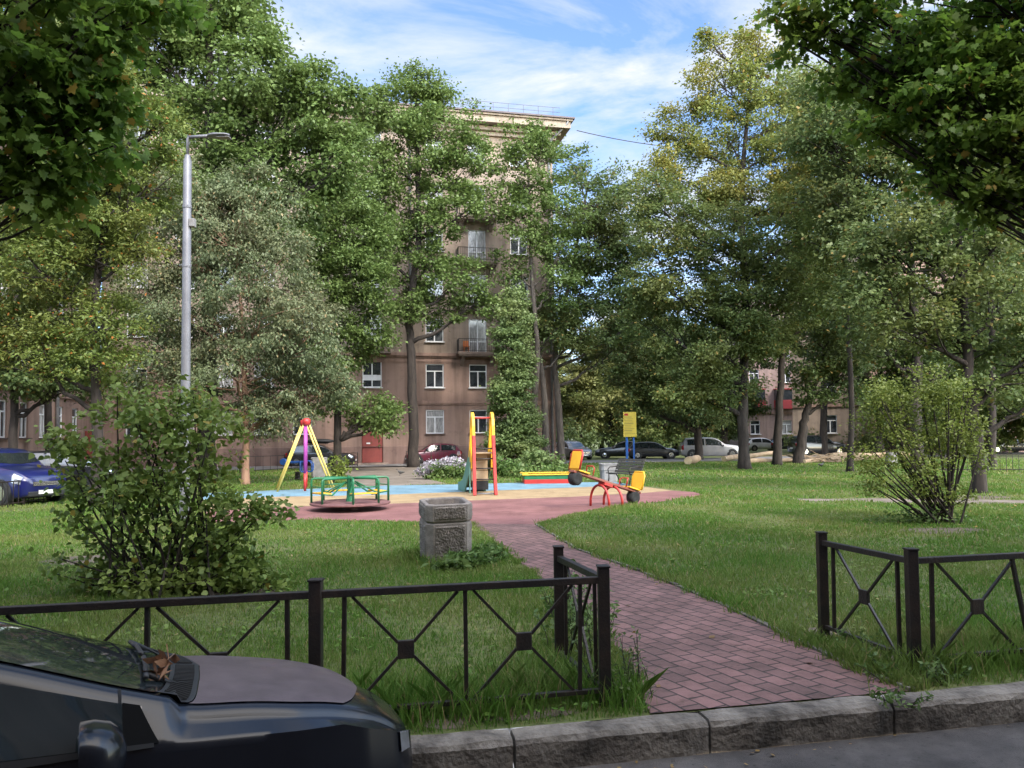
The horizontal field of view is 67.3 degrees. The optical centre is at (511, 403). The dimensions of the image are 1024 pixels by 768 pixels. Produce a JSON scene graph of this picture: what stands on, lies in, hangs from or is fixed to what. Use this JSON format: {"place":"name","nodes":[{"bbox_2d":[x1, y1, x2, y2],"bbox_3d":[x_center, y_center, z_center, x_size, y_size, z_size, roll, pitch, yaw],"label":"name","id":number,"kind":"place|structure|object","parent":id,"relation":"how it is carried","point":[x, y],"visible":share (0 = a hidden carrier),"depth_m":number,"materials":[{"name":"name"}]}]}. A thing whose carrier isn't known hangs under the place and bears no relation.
{"place":"outdoors","nodes":[
{"label":"outdoors","id":0,"kind":"place"},
{"bbox_2d":[327,466,446,486],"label":"dirt path","id":1,"kind":"structure","parent":0,"point":[407,477],"depth_m":37.52,"materials":[{"name":"beige soil"}]},
{"bbox_2d":[203,482,701,523],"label":"playground floor","id":2,"kind":"structure","parent":0,"point":[516,503],"depth_m":22.14,"materials":[{"name":"blue rubber"}]},
{"bbox_2d":[276,418,334,491],"bbox_3d":[-7.472,1.819,27.802,2.023,2.572,1.980,0,-3,-18],"label":"swing frame","id":3,"kind":"object","parent":2,"relation":"on","point":[304,423],"visible":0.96,"depth_m":27.15,"materials":[{"name":"yellow paint"}]},
{"bbox_2d":[309,475,390,509],"bbox_3d":[-4.121,2.276,19.622,2.020,0.850,2.020,0,-3,-8],"label":"merry go round","id":4,"kind":"object","parent":2,"relation":"on","point":[349,502],"visible":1,"depth_m":19.36,"materials":[{"name":"green paint"}]},
{"bbox_2d":[458,412,497,495],"bbox_3d":[-1.130,1.613,25.354,0.840,2.642,2.853,0,-3,-14],"label":"playground slide","id":5,"kind":"object","parent":2,"relation":"on","point":[480,466],"visible":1,"depth_m":24.90,"materials":[{"name":"red paint"}]},
{"bbox_2d":[568,449,644,506],"bbox_3d":[2.442,1.903,19.904,2.546,1.486,0.744,1,-3,-38],"label":"seesaw","id":6,"kind":"object","parent":2,"relation":"on","point":[576,474],"visible":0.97,"depth_m":19.75,"materials":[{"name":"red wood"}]},
{"bbox_2d":[606,458,645,485],"bbox_3d":[4.193,2.511,28.452,0.764,1.000,1.500,1,-3,-32],"label":"park bench","id":7,"kind":"object","parent":2,"relation":"on","point":[625,466],"visible":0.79,"depth_m":28.60,"materials":[{"name":"grey wood"}]},
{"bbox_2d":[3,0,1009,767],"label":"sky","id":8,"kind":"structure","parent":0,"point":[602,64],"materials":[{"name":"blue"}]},
{"bbox_2d":[0,441,1023,735],"bbox_3d":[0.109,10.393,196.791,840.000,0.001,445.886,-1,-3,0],"label":"lawn","id":9,"kind":"structure","parent":0,"point":[482,647],"depth_m":8.95,"materials":[{"name":"plant"}]},
{"bbox_2d":[0,474,79,507],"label":"yard fence","id":10,"kind":"object","parent":9,"relation":"on","point":[23,501],"visible":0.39,"depth_m":21.80,"materials":[{"name":"black metal"}]},
{"bbox_2d":[0,144,92,460],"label":"apartment building","id":11,"kind":"structure","parent":9,"relation":"on","point":[64,412],"depth_m":42.01,"materials":[{"name":"paint"}]},
{"bbox_2d":[0,400,7,438],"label":"window","id":12,"kind":"structure","parent":11,"relation":"in","point":[2,402],"depth_m":37.75,"materials":[{"name":"clear glass"}]},
{"bbox_2d":[0,162,125,448],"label":"shade tree","id":13,"kind":"object","parent":9,"relation":"on","point":[30,389],"visible":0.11,"depth_m":30.84,"materials":[{"name":"green plant"}]},
{"bbox_2d":[1,4,153,449],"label":"leafy tree","id":14,"kind":"object","parent":9,"relation":"on","point":[47,413],"visible":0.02,"depth_m":39.98,"materials":[{"name":"green plant"}]},
{"bbox_2d":[0,50,205,503],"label":"rowan tree","id":15,"kind":"object","parent":9,"relation":"on","point":[107,216],"visible":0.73,"depth_m":21.93,"materials":[{"name":"green plant"}]},
{"bbox_2d":[0,0,221,240],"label":"maple tree","id":16,"kind":"object","parent":9,"relation":"on","point":[70,102],"visible":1,"depth_m":6.59,"materials":[{"name":"green plant"}]},
{"bbox_2d":[26,374,304,598],"bbox_3d":[-4.111,0.978,9.091,3.295,2.664,1.951,-1,-3,0],"label":"bush","id":17,"kind":"object","parent":9,"relation":"on","point":[119,494],"visible":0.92,"depth_m":8.97,"materials":[{"name":"green plant"}]},
{"bbox_2d":[68,537,305,598],"bbox_3d":[-3.865,1.959,9.248,2.856,0.705,1.377,-1,-3,0],"label":"shrub","id":18,"kind":"object","parent":9,"relation":"on","point":[256,581],"visible":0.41,"depth_m":9.07,"materials":[{"name":"green plant"}]},
{"bbox_2d":[179,132,231,518],"bbox_3d":[-6.209,-1.500,15.583,0.970,8.086,0.260,-1,-3,0],"label":"street lamp","id":19,"kind":"object","parent":9,"relation":"on","point":[189,222],"visible":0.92,"depth_m":15.59,"materials":[{"name":"metal"}]},
{"bbox_2d":[103,145,367,484],"bbox_3d":[-11.393,-3.698,31.070,10.439,14.238,7.252,-2,-3,21],"label":"silver willow","id":20,"kind":"object","parent":9,"relation":"on","point":[242,343],"visible":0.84,"depth_m":30.42,"materials":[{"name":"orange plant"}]},
{"bbox_2d":[102,0,390,481],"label":"maple tree","id":21,"kind":"object","parent":9,"relation":"on","point":[261,89],"visible":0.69,"depth_m":32.80,"materials":[{"name":"green plant"}]},
{"bbox_2d":[239,452,357,472],"bbox_3d":[-12.502,3.478,46.397,0.067,0.960,10.305,-2,-3,26],"label":"yard fence","id":22,"kind":"object","parent":9,"relation":"on","point":[284,455],"visible":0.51,"depth_m":44.51,"materials":[{"name":"black metal"}]},
{"bbox_2d":[0,545,610,720],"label":"metal fence","id":23,"kind":"object","parent":9,"relation":"on","point":[315,594],"visible":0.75,"depth_m":4.94,"materials":[{"name":"black metal"}]},
{"bbox_2d":[311,457,327,477],"bbox_3d":[-9.145,3.014,36.503,0.740,0.955,0.740,0,-3,-10],"label":"litter bin","id":24,"kind":"object","parent":9,"relation":"on","point":[317,471],"visible":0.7,"depth_m":36.15,"materials":[{"name":"concrete"}]},
{"bbox_2d":[235,165,418,471],"bbox_3d":[-10.377,-4.826,43.298,9.884,17.553,7.397,-1,-3,0],"label":"maple tree","id":25,"kind":"object","parent":9,"relation":"on","point":[362,259],"visible":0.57,"depth_m":42.72,"materials":[{"name":"green plant"}]},
{"bbox_2d":[101,75,574,468],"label":"apartment building","id":26,"kind":"structure","parent":9,"relation":"on","point":[451,376],"depth_m":56.20,"materials":[{"name":"paint"}]},
{"bbox_2d":[362,362,382,387],"bbox_3d":[-10.018,-2.135,55.128,1.520,2.015,0.355,0,-3,-12],"label":"window","id":27,"kind":"structure","parent":26,"relation":"in","point":[373,379],"depth_m":55.25,"materials":[{"name":"clear glass"}]},
{"bbox_2d":[362,432,382,462],"bbox_3d":[-9.981,3.085,54.967,1.440,2.200,0.167,0,-3,-12],"label":"door","id":28,"kind":"structure","parent":26,"relation":"in","point":[369,454],"depth_m":54.97,"materials":[{"name":"red metal"}]},
{"bbox_2d":[425,410,443,434],"bbox_3d":[-5.588,1.323,55.950,1.480,1.785,0.355,0,-3,-12],"label":"window","id":29,"kind":"structure","parent":26,"relation":"in","point":[434,418],"depth_m":56.08,"materials":[{"name":"white glass"}]},
{"bbox_2d":[424,318,444,342],"bbox_3d":[-5.659,-5.370,56.242,1.480,1.785,0.355,0,-3,-12],"label":"window","id":30,"kind":"structure","parent":26,"relation":"in","point":[438,338],"depth_m":56.34,"materials":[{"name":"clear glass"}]},
{"bbox_2d":[425,364,444,387],"bbox_3d":[-5.623,-2.024,56.096,1.480,1.785,0.355,0,-3,-12],"label":"window","id":31,"kind":"structure","parent":26,"relation":"in","point":[434,372],"depth_m":56.25,"materials":[{"name":"clear glass"}]},
{"bbox_2d":[468,230,485,258],"bbox_3d":[-2.594,-11.692,57.213,1.480,2.535,0.355,0,-3,-12],"label":"window","id":32,"kind":"structure","parent":26,"relation":"in","point":[476,238],"depth_m":57.37,"materials":[{"name":"white glass"}]},
{"bbox_2d":[468,365,486,388],"bbox_3d":[-2.493,-2.026,56.791,1.480,1.785,0.355,0,-3,-12],"label":"window","id":33,"kind":"structure","parent":26,"relation":"in","point":[477,373],"depth_m":56.92,"materials":[{"name":"clear glass"}]},
{"bbox_2d":[469,319,485,351],"bbox_3d":[-2.524,-4.998,56.921,1.480,2.535,0.355,0,-3,-12],"label":"balcony door","id":34,"kind":"structure","parent":26,"relation":"in","point":[477,329],"depth_m":57.08,"materials":[{"name":"grey glass"}]},
{"bbox_2d":[469,410,486,433],"bbox_3d":[-2.457,1.320,56.645,1.480,1.785,0.355,0,-3,-12],"label":"window","id":35,"kind":"structure","parent":26,"relation":"in","point":[479,423],"depth_m":56.83,"materials":[{"name":"white glass"}]},
{"bbox_2d":[510,232,526,255],"bbox_3d":[0.520,-12.069,57.918,1.480,1.785,0.355,0,-3,-12],"label":"window","id":36,"kind":"structure","parent":26,"relation":"in","point":[513,245],"depth_m":58.02,"materials":[{"name":"white glass"}]},
{"bbox_2d":[324,454,358,483],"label":"young shrub","id":37,"kind":"object","parent":9,"relation":"on","point":[342,470],"visible":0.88,"depth_m":30.01,"materials":[{"name":"green plant"}]},
{"bbox_2d":[339,56,511,466],"bbox_3d":[-5.863,-9.002,48.740,11.677,26.269,7.311,-1,-3,0],"label":"maple tree","id":38,"kind":"object","parent":9,"relation":"on","point":[414,124],"visible":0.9,"depth_m":48.42,"materials":[{"name":"green plant"}]},
{"bbox_2d":[413,456,466,479],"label":"phlox bush","id":39,"kind":"object","parent":9,"relation":"on","point":[459,467],"visible":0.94,"depth_m":33.74,"materials":[{"name":"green plant"}]},
{"bbox_2d":[418,496,472,561],"bbox_3d":[-0.977,1.863,11.297,0.723,0.888,0.723,-1,3,-17],"label":"litter bin","id":40,"kind":"object","parent":9,"relation":"on","point":[445,523],"visible":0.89,"depth_m":10.98,"materials":[{"name":"concrete"}]},
{"bbox_2d":[419,541,508,572],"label":"dandelions","id":41,"kind":"object","parent":9,"relation":"on","point":[456,560],"visible":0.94,"depth_m":10.54,"materials":[{"name":"green plant"}]},
{"bbox_2d":[447,707,579,720],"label":"bare soil","id":42,"kind":"structure","parent":9,"relation":"on","point":[553,714],"depth_m":4.99,"materials":[{"name":"brown soil"}]},
{"bbox_2d":[478,281,551,463],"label":"columnar thuja","id":43,"kind":"object","parent":9,"relation":"on","point":[513,434],"visible":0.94,"depth_m":48.31,"materials":[{"name":"green plant"}]},
{"bbox_2d":[464,455,593,477],"bbox_3d":[0.621,2.863,34.593,6.170,1.177,2.333,-1,-3,10],"label":"leafy plant","id":44,"kind":"object","parent":9,"relation":"on","point":[502,466],"visible":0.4,"depth_m":34.51,"materials":[{"name":"green plant"}]},
{"bbox_2d":[467,115,605,461],"bbox_3d":[1.452,-7.631,51.501,9.684,23.646,6.828,-1,-3,0],"label":"maple tree","id":45,"kind":"object","parent":9,"relation":"on","point":[539,147],"visible":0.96,"depth_m":51.05,"materials":[{"name":"green plant"}]},
{"bbox_2d":[510,446,565,471],"bbox_3d":[1.185,2.727,36.773,2.816,1.456,2.109,-1,-3,0],"label":"fern shrub","id":46,"kind":"object","parent":9,"relation":"on","point":[539,457],"visible":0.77,"depth_m":36.47,"materials":[{"name":"green plant"}]},
{"bbox_2d":[520,472,569,483],"bbox_3d":[1.463,2.937,30.673,2.200,0.378,1.840,-1,-3,-2],"label":"sandbox","id":47,"kind":"object","parent":9,"relation":"on","point":[542,477],"visible":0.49,"depth_m":29.80,"materials":[{"name":"red paint"}]},
{"bbox_2d":[514,302,606,461],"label":"pale trunk tree","id":48,"kind":"object","parent":9,"relation":"on","point":[563,343],"visible":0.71,"depth_m":52.32,"materials":[{"name":"green plant"}]},
{"bbox_2d":[556,441,591,458],"bbox_3d":[4.916,3.739,62.303,2.120,1.554,4.346,0,-3,-22],"label":"parked car","id":49,"kind":"object","parent":9,"relation":"on","point":[570,446],"visible":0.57,"depth_m":61.34,"materials":[{"name":"grey paint"}]},
{"bbox_2d":[533,559,620,664],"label":"tall weeds","id":50,"kind":"object","parent":9,"relation":"on","point":[572,622],"visible":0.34,"depth_m":6.64,"materials":[{"name":"green plant"}]},
{"bbox_2d":[556,417,609,455],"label":"round bush","id":51,"kind":"object","parent":9,"relation":"on","point":[588,442],"visible":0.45,"depth_m":66.68,"materials":[{"name":"green plant"}]},
{"bbox_2d":[514,141,668,462],"bbox_3d":[5.605,-6.967,54.415,12.074,22.475,7.487,-1,-3,0],"label":"maple tree","id":52,"kind":"object","parent":9,"relation":"on","point":[614,237],"visible":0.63,"depth_m":53.72,"materials":[{"name":"green plant"}]},
{"bbox_2d":[558,338,629,442],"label":"leafy tree","id":53,"kind":"object","parent":9,"relation":"on","point":[585,383],"visible":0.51,"depth_m":72.53,"materials":[{"name":"green plant"}]},
{"bbox_2d":[598,463,617,481],"bbox_3d":[3.834,2.724,30.531,0.710,0.740,0.710,0,-3,-5],"label":"litter bin","id":54,"kind":"object","parent":9,"relation":"on","point":[603,467],"visible":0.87,"depth_m":30.22,"materials":[{"name":"concrete"}]},
{"bbox_2d":[569,302,654,446],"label":"leafy tree","id":55,"kind":"object","parent":9,"relation":"on","point":[607,417],"visible":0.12,"depth_m":77.54,"materials":[{"name":"green plant"}]},
{"bbox_2d":[572,625,653,707],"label":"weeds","id":56,"kind":"object","parent":9,"relation":"on","point":[638,661],"visible":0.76,"depth_m":5.32,"materials":[{"name":"green plant"}]},
{"bbox_2d":[595,441,645,458],"bbox_3d":[9.156,3.754,63.059,4.646,1.501,2.178,-1,-3,12],"label":"parked car","id":57,"kind":"object","parent":9,"relation":"on","point":[617,449],"visible":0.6,"depth_m":62.41,"materials":[{"name":"black paint"}]},
{"bbox_2d":[623,412,636,464],"bbox_3d":[7.477,2.182,48.791,0.820,3.340,0.192,-1,-3,4],"label":"notice board","id":58,"kind":"object","parent":9,"relation":"on","point":[629,424],"visible":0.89,"depth_m":48.74,"materials":[{"name":"yellow paint"}]},
{"bbox_2d":[604,422,678,448],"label":"hedge bush","id":59,"kind":"object","parent":9,"relation":"on","point":[618,438],"visible":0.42,"depth_m":74.88,"materials":[{"name":"green plant"}]},
{"bbox_2d":[609,315,722,441],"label":"leafy tree","id":60,"kind":"object","parent":9,"relation":"on","point":[660,424],"visible":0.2,"depth_m":74.45,"materials":[{"name":"green plant"}]},
{"bbox_2d":[595,293,754,459],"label":"linden tree","id":61,"kind":"object","parent":9,"relation":"on","point":[702,419],"visible":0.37,"depth_m":57.41,"materials":[{"name":"green plant"}]},
{"bbox_2d":[645,429,723,450],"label":"hedge bush","id":62,"kind":"object","parent":9,"relation":"on","point":[681,436],"visible":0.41,"depth_m":73.36,"materials":[{"name":"green plant"}]},
{"bbox_2d":[605,164,839,469],"bbox_3d":[11.420,-4.550,40.500,12.817,16.303,7.100,-1,-3,0],"label":"linden tree","id":63,"kind":"object","parent":9,"relation":"on","point":[739,320],"visible":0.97,"depth_m":40.16,"materials":[{"name":"green plant"}]},
{"bbox_2d":[536,524,914,691],"bbox_3d":[1.553,2.268,10.596,0.314,0.114,10.753,0,-3,-13],"label":"path edging","id":64,"kind":"object","parent":9,"relation":"on","point":[758,620],"visible":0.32,"depth_m":8.06,"materials":[{"name":"concrete"}]},
{"bbox_2d":[625,8,865,465],"bbox_3d":[13.844,-9.115,44.428,14.811,25.703,7.750,-1,-3,0],"label":"linden tree","id":65,"kind":"object","parent":9,"relation":"on","point":[736,170],"visible":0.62,"depth_m":43.94,"materials":[{"name":"green plant"}]},
{"bbox_2d":[712,307,783,443],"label":"leafy tree","id":66,"kind":"object","parent":9,"relation":"on","point":[754,408],"visible":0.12,"depth_m":79.65,"materials":[{"name":"green plant"}]},
{"bbox_2d":[717,294,792,445],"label":"apartment building","id":67,"kind":"structure","parent":9,"relation":"on","point":[760,426],"depth_m":96.03,"materials":[{"name":"pink paint"}]},
{"bbox_2d":[749,438,771,450],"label":"parked car","id":68,"kind":"object","parent":9,"relation":"on","point":[755,444],"visible":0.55,"depth_m":86.62,"materials":[{"name":"white paint"}]},
{"bbox_2d":[751,174,881,464],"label":"linden tree","id":69,"kind":"object","parent":9,"relation":"on","point":[777,444],"visible":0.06,"depth_m":45.91,"materials":[{"name":"green plant"}]},
{"bbox_2d":[766,252,866,454],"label":"leafy tree","id":70,"kind":"object","parent":9,"relation":"on","point":[823,414],"visible":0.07,"depth_m":65.79,"materials":[{"name":"green plant"}]},
{"bbox_2d":[771,450,877,462],"bbox_3d":[19.644,3.285,48.152,6.898,0.850,1.998,-1,-3,0],"label":"branch heap","id":71,"kind":"object","parent":9,"relation":"on","point":[824,457],"visible":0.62,"depth_m":48.16,"materials":[{"name":"brown wood"}]},
{"bbox_2d":[762,57,895,471],"bbox_3d":[16.287,-6.723,37.452,7.677,20.282,5.806,-1,-3,16],"label":"linden tree","id":72,"kind":"object","parent":9,"relation":"on","point":[808,222],"visible":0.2,"depth_m":37.33,"materials":[{"name":"green plant"}]},
{"bbox_2d":[770,306,891,463],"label":"linden tree","id":73,"kind":"object","parent":9,"relation":"on","point":[821,365],"visible":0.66,"depth_m":47.18,"materials":[{"name":"green plant"}]},
{"bbox_2d":[733,0,1023,244],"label":"maple tree","id":74,"kind":"object","parent":9,"relation":"on","point":[959,57],"visible":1,"depth_m":9.53,"materials":[{"name":"green plant"}]},
{"bbox_2d":[838,424,928,452],"bbox_3d":[32.273,3.052,65.689,8.699,2.750,5.161,-1,-3,0],"label":"hedge bush","id":75,"kind":"object","parent":9,"relation":"on","point":[866,437],"visible":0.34,"depth_m":64.90,"materials":[{"name":"green plant"}]},
{"bbox_2d":[824,304,955,452],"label":"leafy tree","id":76,"kind":"object","parent":9,"relation":"on","point":[888,372],"visible":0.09,"depth_m":61.02,"materials":[{"name":"green plant"}]},
{"bbox_2d":[767,39,1023,475],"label":"linden tree","id":77,"kind":"object","parent":9,"relation":"on","point":[824,145],"visible":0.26,"depth_m":33.10,"materials":[{"name":"green plant"}]},
{"bbox_2d":[835,628,971,684],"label":"weeds","id":78,"kind":"object","parent":9,"relation":"on","point":[939,665],"visible":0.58,"depth_m":5.59,"materials":[{"name":"green plant"}]},
{"bbox_2d":[805,144,1023,493],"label":"linden tree","id":79,"kind":"object","parent":9,"relation":"on","point":[960,260],"visible":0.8,"depth_m":22.85,"materials":[{"name":"green plant"}]},
{"bbox_2d":[815,531,1023,672],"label":"metal fence","id":80,"kind":"object","parent":9,"relation":"on","point":[911,559],"visible":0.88,"depth_m":5.96,"materials":[{"name":"black metal"}]},
{"bbox_2d":[860,504,978,525],"bbox_3d":[8.134,2.210,15.241,2.242,0.484,1.126,-1,-3,0],"label":"shrub","id":81,"kind":"object","parent":9,"relation":"on","point":[907,517],"visible":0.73,"depth_m":15.26,"materials":[{"name":"green plant"}]},
{"bbox_2d":[836,355,1003,525],"bbox_3d":[8.094,0.770,15.392,3.269,3.379,2.126,-1,-3,0],"label":"open shrub","id":82,"kind":"object","parent":9,"relation":"on","point":[928,394],"visible":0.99,"depth_m":15.24,"materials":[{"name":"green plant"}]},
{"bbox_2d":[864,230,1023,452],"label":"apartment building","id":83,"kind":"structure","parent":9,"relation":"on","point":[942,285],"depth_m":70.19,"materials":[{"name":"paint"}]},
{"bbox_2d":[868,4,1023,466],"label":"leafy tree","id":84,"kind":"object","parent":9,"relation":"on","point":[992,416],"visible":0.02,"depth_m":40.03,"materials":[{"name":"green plant"}]},
{"bbox_2d":[902,528,990,533],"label":"bare soil","id":85,"kind":"structure","parent":9,"relation":"on","point":[942,532],"depth_m":14.23,"materials":[{"name":"soil"}]},
{"bbox_2d":[879,281,1020,456],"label":"leafy tree","id":86,"kind":"object","parent":9,"relation":"on","point":[951,349],"visible":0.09,"depth_m":57.19,"materials":[{"name":"green plant"}]},
{"bbox_2d":[922,287,1020,453],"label":"leafy tree","id":87,"kind":"object","parent":9,"relation":"on","point":[1005,437],"visible":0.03,"depth_m":63.70,"materials":[{"name":"green plant"}]},
{"bbox_2d":[958,262,1023,419],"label":"leafy tree","id":88,"kind":"object","parent":9,"relation":"on","point":[1009,407],"visible":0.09,"depth_m":55.24,"materials":[{"name":"green plant"}]},
{"bbox_2d":[979,270,1023,445],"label":"leafy tree","id":89,"kind":"object","parent":9,"relation":"on","point":[1019,426],"visible":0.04,"depth_m":62.87,"materials":[{"name":"green plant"}]},
{"bbox_2d":[130,452,1023,471],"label":"yard road","id":90,"kind":"structure","parent":0,"point":[421,464],"depth_m":53.97,"materials":[{"name":"grey asphalt"}]},
{"bbox_2d":[285,439,356,465],"bbox_3d":[-13.178,3.360,53.303,4.746,1.904,2.197,0,-3,-4],"label":"parked car","id":91,"kind":"object","parent":90,"relation":"on","point":[324,449],"visible":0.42,"depth_m":52.50,"materials":[{"name":"black paint"}]},
{"bbox_2d":[405,443,461,463],"bbox_3d":[-5.770,3.599,55.944,4.046,1.502,2.100,0,-3,-20],"label":"parked car","id":92,"kind":"object","parent":90,"relation":"on","point":[453,450],"visible":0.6,"depth_m":55.35,"materials":[{"name":"red paint"}]},
{"bbox_2d":[624,441,678,458],"bbox_3d":[11.117,3.683,61.131,4.146,1.432,2.120,0,-3,-3],"label":"parked car","id":93,"kind":"object","parent":90,"relation":"on","point":[647,449],"visible":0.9,"depth_m":60.32,"materials":[{"name":"black paint"}]},
{"bbox_2d":[679,437,737,457],"bbox_3d":[15.607,3.474,60.572,4.746,1.719,2.197,-1,-3,4],"label":"parked car","id":94,"kind":"object","parent":90,"relation":"on","point":[714,447],"visible":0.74,"depth_m":59.75,"materials":[{"name":"silver metal"}]},
{"bbox_2d":[787,435,846,454],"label":"parked car","id":95,"kind":"object","parent":90,"relation":"on","point":[814,443],"visible":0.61,"depth_m":65.80,"materials":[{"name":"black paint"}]},
{"bbox_2d":[473,523,907,712],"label":"path","id":96,"kind":"structure","parent":0,"point":[737,659],"depth_m":6.46,"materials":[{"name":"brick"}]},
{"bbox_2d":[574,722,1023,767],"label":"road","id":97,"kind":"structure","parent":0,"point":[995,746],"depth_m":4.81,"materials":[{"name":"grey asphalt"}]},
{"bbox_2d":[0,619,411,767],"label":"parked car","id":98,"kind":"object","parent":97,"relation":"on","point":[67,700],"visible":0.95,"depth_m":3.13,"materials":[{"name":"black paint"}]},
{"bbox_2d":[142,644,179,680],"bbox_3d":[-1.482,1.113,3.273,0.156,0.168,0.121,-1,-3,0],"label":"dry leaf","id":99,"kind":"object","parent":98,"relation":"on","point":[161,663],"visible":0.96,"depth_m":3.27,"materials":[{"name":"brown plant"}]},
{"bbox_2d":[410,681,1023,767],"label":"kerb","id":100,"kind":"structure","parent":97,"relation":"on","point":[610,741],"depth_m":4.89,"materials":[{"name":"concrete"}]},
{"bbox_2d":[866,685,933,710],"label":"kerb weeds","id":101,"kind":"object","parent":100,"relation":"on","point":[890,696],"visible":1,"depth_m":5.10,"materials":[{"name":"green plant"}]},
{"bbox_2d":[784,241,865,452],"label":"apartment building","id":102,"kind":"structure","parent":0,"point":[837,415],"depth_m":72.48,"materials":[{"name":"paint"}]},
{"bbox_2d":[798,498,1023,503],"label":"dirt path","id":103,"kind":"structure","parent":0,"point":[887,500],"depth_m":20.42,"materials":[{"name":"beige soil"}]},
{"label":"yard road","id":104,"kind":"structure","parent":0,"visible":0},
{"bbox_2d":[0,448,66,505],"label":"parked car","id":105,"kind":"object","parent":104,"relation":"on","point":[16,464],"visible":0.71,"depth_m":22.40,"materials":[{"name":"blue paint"}]},
{"bbox_2d":[29,450,117,484],"bbox_3d":[-18.810,2.678,32.063,4.246,1.532,2.149,0,-3,-20],"label":"parked car","id":106,"kind":"object","parent":104,"relation":"on","point":[46,462],"visible":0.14,"depth_m":31.40,"materials":[{"name":"white paint"}]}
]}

